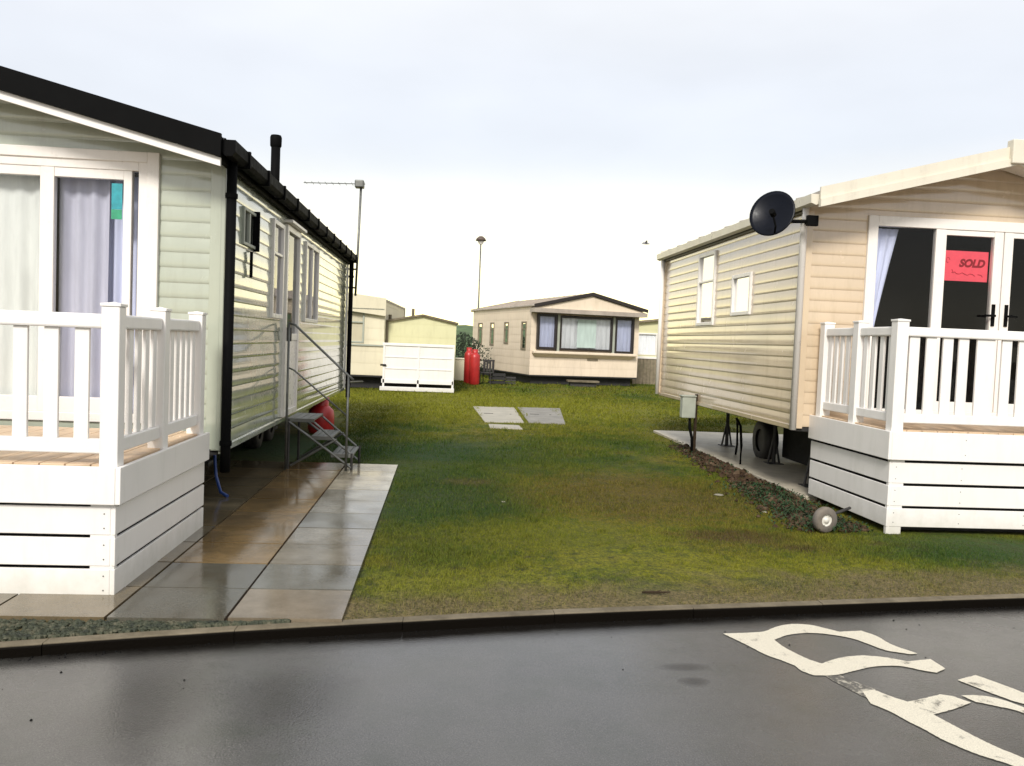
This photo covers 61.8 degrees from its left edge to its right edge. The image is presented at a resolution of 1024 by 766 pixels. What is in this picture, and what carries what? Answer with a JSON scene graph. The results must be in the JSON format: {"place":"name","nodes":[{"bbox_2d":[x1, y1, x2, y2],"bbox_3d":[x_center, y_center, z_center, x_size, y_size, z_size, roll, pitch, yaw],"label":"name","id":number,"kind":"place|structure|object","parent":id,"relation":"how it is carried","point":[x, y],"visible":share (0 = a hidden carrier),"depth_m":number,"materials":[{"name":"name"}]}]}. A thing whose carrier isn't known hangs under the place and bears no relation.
{"place":"outdoors","nodes":[
{"label":"outdoors","id":0,"kind":"place"},
{"bbox_2d":[0,618,290,640],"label":"gravel","id":1,"kind":"structure","parent":0,"point":[33,628],"depth_m":4.51,"materials":[{"name":"grey gravel"}]},
{"bbox_2d":[0,460,397,622],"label":"path","id":2,"kind":"structure","parent":0,"point":[222,557],"depth_m":6.00,"materials":[{"name":"grey concrete"}]},
{"bbox_2d":[0,302,209,594],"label":"deck","id":3,"kind":"structure","parent":2,"relation":"on","point":[110,505],"depth_m":5.00,"materials":[{"name":"plastic"}]},
{"bbox_2d":[284,322,360,470],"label":"door steps","id":4,"kind":"structure","parent":2,"relation":"on","point":[340,451],"depth_m":9.93,"materials":[{"name":"metal"}]},
{"bbox_2d":[0,606,1023,765],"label":"road","id":5,"kind":"structure","parent":0,"point":[688,692],"depth_m":3.96,"materials":[{"name":"grey asphalt"}]},
{"bbox_2d":[1,607,1021,720],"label":"kerb grit","id":6,"kind":"object","parent":5,"relation":"on","point":[448,629],"visible":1,"depth_m":4.73,"materials":[{"name":"black stone"}]},
{"bbox_2d":[0,594,1023,658],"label":"kerb strip","id":7,"kind":"object","parent":5,"relation":"on","point":[78,644],"visible":1,"depth_m":4.94,"materials":[{"name":"concrete"}]},
{"bbox_2d":[825,675,875,696],"bbox_3d":[1.713,1.516,4.300,0.131,0.001,0.284,1,3,-25],"label":"road marking","id":8,"kind":"object","parent":5,"relation":"on","point":[856,687],"visible":1,"depth_m":4.30,"materials":[{"name":"paint"}]},
{"bbox_2d":[723,624,1023,765],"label":"road marking","id":9,"kind":"object","parent":5,"relation":"on","point":[920,712],"visible":1,"depth_m":4.35,"materials":[{"name":"paint"}]},
{"bbox_2d":[0,369,1023,641],"bbox_3d":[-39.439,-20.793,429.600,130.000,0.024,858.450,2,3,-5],"label":"lawn","id":10,"kind":"structure","parent":0,"point":[274,449],"depth_m":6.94,"materials":[{"name":"plant"}]},
{"bbox_2d":[0,66,357,472],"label":"static caravan","id":11,"kind":"object","parent":10,"relation":"on","point":[139,212],"visible":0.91,"depth_m":7.08,"materials":[{"name":"green"}]},
{"bbox_2d":[0,144,160,422],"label":"patio door","id":12,"kind":"structure","parent":11,"relation":"in","point":[49,163],"depth_m":6.97,"materials":[{"name":"white plastic"}]},
{"bbox_2d":[213,455,228,497],"bbox_3d":[-2.776,0.807,8.133,0.246,0.542,0.040,4,3,37],"label":"water pipe","id":13,"kind":"object","parent":11,"relation":"attached to","point":[221,492],"visible":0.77,"depth_m":8.16,"materials":[{"name":"blue plastic"}]},
{"bbox_2d":[241,206,259,251],"bbox_3d":[-2.455,-1.438,8.002,0.110,0.380,0.630,2,3,-5],"label":"vent window","id":14,"kind":"structure","parent":11,"relation":"in","point":[250,235],"depth_m":7.99,"materials":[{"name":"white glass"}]},
{"bbox_2d":[269,218,284,318],"bbox_3d":[-2.584,-1.232,9.333,0.085,1.050,0.600,2,3,-5],"label":"window","id":15,"kind":"structure","parent":11,"relation":"in","point":[279,253],"depth_m":9.57,"materials":[{"name":"white plastic"}]},
{"bbox_2d":[280,219,306,416],"bbox_3d":[-2.645,-0.757,10.267,0.150,2.265,1.000,2,3,-5],"label":"door","id":16,"kind":"structure","parent":11,"relation":"in","point":[293,229],"depth_m":10.41,"materials":[{"name":"white plastic"}]},
{"bbox_2d":[303,241,319,322],"bbox_3d":[-2.777,-1.357,11.737,0.085,1.050,1.150,2,3,-5],"label":"window","id":17,"kind":"structure","parent":11,"relation":"in","point":[312,254],"depth_m":11.72,"materials":[{"name":"white plastic"}]},
{"bbox_2d":[304,180,364,295],"bbox_3d":[-3.371,-2.754,16.108,1.130,2.170,0.317,2,3,-14],"label":"tv aerial","id":18,"kind":"object","parent":11,"relation":"attached to","point":[360,184],"visible":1,"depth_m":16.17,"materials":[{"name":"metal"}]},
{"bbox_2d":[308,397,333,433],"bbox_3d":[-3.090,0.518,13.843,0.420,0.580,0.420,1,3,-22],"label":"gas bottle","id":19,"kind":"object","parent":10,"relation":"on","point":[325,409],"visible":0.6,"depth_m":13.70,"materials":[{"name":"red paint"}]},
{"bbox_2d":[345,293,404,387],"bbox_3d":[-5.579,-1.470,28.645,3.280,2.916,8.084,2,3,-3],"label":"static caravan","id":20,"kind":"object","parent":10,"relation":"on","point":[370,314],"visible":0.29,"depth_m":25.67,"materials":[{"name":"metal"}]},
{"bbox_2d":[347,311,364,342],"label":"window","id":21,"kind":"structure","parent":20,"relation":"in","point":[362,341],"depth_m":25.61,"materials":[{"name":"white plastic"}]},
{"bbox_2d":[379,343,454,392],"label":"deck","id":22,"kind":"structure","parent":10,"relation":"on","point":[419,367],"depth_m":25.16,"materials":[{"name":"white plastic"}]},
{"bbox_2d":[386,309,458,377],"bbox_3d":[-3.169,-1.331,29.706,2.200,2.370,7.170,2,3,-7],"label":"static caravan","id":23,"kind":"object","parent":10,"relation":"on","point":[420,329],"visible":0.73,"depth_m":26.21,"materials":[{"name":"cream siding"},{"name":"tan tile"},{"name":"dark steel"}]},
{"bbox_2d":[454,358,463,380],"bbox_3d":[-1.997,-0.539,33.464,0.620,0.880,0.660,2,3,-5],"label":"storage box","id":24,"kind":"object","parent":10,"relation":"on","point":[459,368],"visible":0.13,"depth_m":33.16,"materials":[{"name":"beige plastic"}]},
{"bbox_2d":[463,347,471,383],"bbox_3d":[-1.584,-0.637,31.282,0.340,1.320,0.340,1,3,-22],"label":"gas bottle","id":25,"kind":"object","parent":10,"relation":"on","point":[468,352],"visible":0.7,"depth_m":31.14,"materials":[{"name":"red paint"}]},
{"bbox_2d":[455,332,491,373],"bbox_3d":[-2.177,-1.241,37.007,2.703,1.955,2.887,2,3,-5],"label":"shrub","id":26,"kind":"object","parent":10,"relation":"on","point":[462,340],"visible":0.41,"depth_m":36.76,"materials":[{"name":"green plant"}]},
{"bbox_2d":[469,349,479,384],"bbox_3d":[-1.340,-0.570,30.602,0.380,1.270,0.380,1,3,-22],"label":"gas bottle","id":27,"kind":"object","parent":10,"relation":"on","point":[474,368],"visible":0.98,"depth_m":30.45,"materials":[{"name":"red paint"}]},
{"bbox_2d":[476,236,485,307],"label":"street lamp","id":28,"kind":"object","parent":10,"relation":"on","point":[480,239],"visible":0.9,"depth_m":43.23,"materials":[{"name":"metal"}]},
{"bbox_2d":[479,359,494,384],"bbox_3d":[-0.920,-0.409,31.459,0.440,0.900,0.425,3,3,15],"label":"garden chair","id":29,"kind":"object","parent":10,"relation":"on","point":[485,362],"visible":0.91,"depth_m":31.61,"materials":[{"name":"metal"}]},
{"bbox_2d":[488,373,505,383],"bbox_3d":[-0.560,-0.165,31.690,0.600,0.380,0.420,2,3,-5],"label":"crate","id":30,"kind":"object","parent":10,"relation":"on","point":[498,378],"visible":0.94,"depth_m":31.48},
{"bbox_2d":[473,406,523,422],"bbox_3d":[-0.286,0.686,18.647,1.000,0.044,3.898,2,3,-5],"label":"slab","id":31,"kind":"object","parent":10,"relation":"on","point":[499,414],"visible":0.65,"depth_m":18.36,"materials":[{"name":"concrete"}]},
{"bbox_2d":[489,424,522,429],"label":"paving slab","id":32,"kind":"structure","parent":10,"relation":"on","point":[516,427],"depth_m":15.85,"materials":[{"name":"concrete"}]},
{"bbox_2d":[503,377,515,383],"bbox_3d":[-0.093,-0.093,31.831,0.440,0.260,0.308,2,3,-5],"label":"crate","id":33,"kind":"object","parent":10,"relation":"on","point":[510,380],"visible":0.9,"depth_m":31.68,"materials":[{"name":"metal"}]},
{"bbox_2d":[517,407,564,424],"bbox_3d":[0.755,0.715,18.907,1.056,0.044,3.977,2,3,-3],"label":"slab","id":34,"kind":"object","parent":10,"relation":"on","point":[545,415],"visible":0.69,"depth_m":18.62,"materials":[{"name":"grey concrete"}]},
{"bbox_2d":[471,292,647,385],"bbox_3d":[1.631,-1.918,36.926,4.680,3.589,9.210,1,3,-18],"label":"static caravan","id":35,"kind":"object","parent":10,"relation":"on","point":[593,336],"visible":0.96,"depth_m":33.17,"materials":[{"name":"beige"}]},
{"bbox_2d":[477,323,482,344],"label":"window","id":36,"kind":"structure","parent":35,"relation":"in","point":[480,325],"depth_m":39.21,"materials":[{"name":"green glass"}]},
{"bbox_2d":[489,322,494,344],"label":"window","id":37,"kind":"structure","parent":35,"relation":"in","point":[491,342],"depth_m":37.41,"materials":[{"name":"green glass"}]},
{"bbox_2d":[503,322,508,343],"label":"window","id":38,"kind":"structure","parent":35,"relation":"in","point":[506,324],"depth_m":35.36,"materials":[{"name":"green glass"}]},
{"bbox_2d":[520,321,526,349],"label":"window","id":39,"kind":"structure","parent":35,"relation":"in","point":[523,323],"depth_m":33.20,"materials":[{"name":"green glass"}]},
{"bbox_2d":[536,313,557,349],"bbox_3d":[1.324,-1.954,32.523,0.800,1.340,0.160,1,3,-18],"label":"bay window","id":40,"kind":"structure","parent":35,"relation":"in","point":[554,347],"depth_m":32.46,"materials":[{"name":"black plastic"}]},
{"bbox_2d":[559,316,612,351],"bbox_3d":[2.852,-1.896,33.011,2.190,1.300,0.160,1,3,-18],"label":"bay window","id":41,"kind":"structure","parent":35,"relation":"in","point":[611,322],"depth_m":32.97,"materials":[{"name":"grey glass"}]},
{"bbox_2d":[614,317,634,353],"bbox_3d":[4.380,-1.848,33.498,0.820,1.400,0.160,1,3,-18],"label":"bay window","id":42,"kind":"structure","parent":35,"relation":"in","point":[632,320],"depth_m":33.49,"materials":[{"name":"black plastic"}]},
{"bbox_2d":[566,380,598,386],"bbox_3d":[2.673,0.024,32.335,1.200,0.240,0.450,2,3,-5],"label":"door step","id":43,"kind":"object","parent":10,"relation":"on","point":[582,383],"depth_m":32.19,"materials":[{"name":"concrete"}]},
{"bbox_2d":[632,319,657,384],"bbox_3d":[6.713,-1.534,40.086,3.720,2.924,7.260,2,3,-5],"label":"static caravan","id":44,"kind":"object","parent":10,"relation":"on","point":[647,343],"visible":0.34,"depth_m":36.56,"materials":[{"name":"metal"}]},
{"bbox_2d":[638,333,657,355],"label":"window","id":45,"kind":"structure","parent":44,"relation":"in","point":[656,334],"depth_m":36.52,"materials":[{"name":"white plastic"}]},
{"bbox_2d":[642,590,669,593],"bbox_3d":[0.937,1.356,5.548,0.192,0.019,0.037,2,3,-12],"label":"twig","id":46,"kind":"object","parent":10,"relation":"on","point":[654,592],"visible":1,"depth_m":5.53,"materials":[{"name":"brown wood"}]},
{"bbox_2d":[679,394,697,452],"bbox_3d":[2.654,0.624,12.902,0.265,0.921,0.170,2,3,-5],"label":"utility box","id":47,"kind":"object","parent":10,"relation":"on","point":[688,407],"visible":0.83,"depth_m":12.83,"materials":[{"name":"grey plastic"}]},
{"bbox_2d":[653,430,816,499],"bbox_3d":[4.725,1.158,12.904,3.600,0.060,6.780,2,3,-5],"label":"concrete pad","id":48,"kind":"object","parent":10,"relation":"on","point":[789,475],"visible":0.34,"depth_m":12.41,"materials":[{"name":"grey concrete"}]},
{"bbox_2d":[655,139,1023,495],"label":"static caravan","id":49,"kind":"object","parent":48,"relation":"on","point":[745,309],"visible":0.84,"depth_m":9.88,"materials":[{"name":"beige plastic"}]},
{"bbox_2d":[695,250,717,325],"bbox_3d":[2.890,-1.382,12.616,0.085,1.070,0.800,2,3,-5],"label":"window","id":50,"kind":"structure","parent":49,"relation":"in","point":[707,266],"depth_m":12.64,"materials":[{"name":"white plastic"}]},
{"bbox_2d":[730,272,752,315],"bbox_3d":[3.005,-1.149,11.115,0.085,0.540,0.710,2,3,-5],"label":"window","id":51,"kind":"structure","parent":49,"relation":"in","point":[741,287],"depth_m":11.13,"materials":[{"name":"white plastic"}]},
{"bbox_2d":[749,191,818,235],"bbox_3d":[2.859,-1.742,8.854,0.746,0.481,0.432,1,3,-21],"label":"satellite dish","id":52,"kind":"object","parent":49,"relation":"attached to","point":[772,213],"visible":0.99,"depth_m":8.84,"materials":[{"name":"black plastic"}]},
{"bbox_2d":[862,215,1023,416],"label":"patio door","id":53,"kind":"structure","parent":49,"relation":"in","point":[1002,235],"depth_m":9.35,"materials":[{"name":"white plastic"}]},
{"bbox_2d":[944,250,988,281],"bbox_3d":[4.995,-1.288,9.431,0.535,0.330,0.010,2,3,-5],"label":"sign","id":54,"kind":"object","parent":49,"relation":"attached to","point":[970,266],"visible":1,"depth_m":9.43,"materials":[{"name":"red"}]},
{"bbox_2d":[668,444,869,532],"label":"soil","id":55,"kind":"structure","parent":10,"relation":"on","point":[733,476],"depth_m":9.67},
{"bbox_2d":[657,439,874,532],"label":"weeds","id":56,"kind":"object","parent":55,"relation":"on","point":[785,497],"visible":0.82,"depth_m":8.87,"materials":[{"name":"green plant"}]},
{"bbox_2d":[812,507,850,532],"bbox_3d":[2.953,1.230,7.782,0.580,0.236,0.140,0,3,-35],"label":"jockey wheel","id":57,"kind":"object","parent":10,"relation":"on","point":[825,516],"visible":1,"depth_m":7.65,"materials":[{"name":"rubber"}]},
{"bbox_2d":[808,318,1023,533],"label":"deck","id":58,"kind":"structure","parent":10,"relation":"on","point":[893,468],"depth_m":7.77,"materials":[{"name":"plastic"}]},
{"bbox_2d":[0,0,1023,325],"label":"sky","id":59,"kind":"structure","parent":0,"point":[568,136],"materials":[{"name":"white"}]},
{"bbox_2d":[455,325,653,368],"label":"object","id":60,"kind":"structure","parent":0,"point":[467,329],"depth_m":72.00,"materials":[{"name":"green plant"}]}
]}

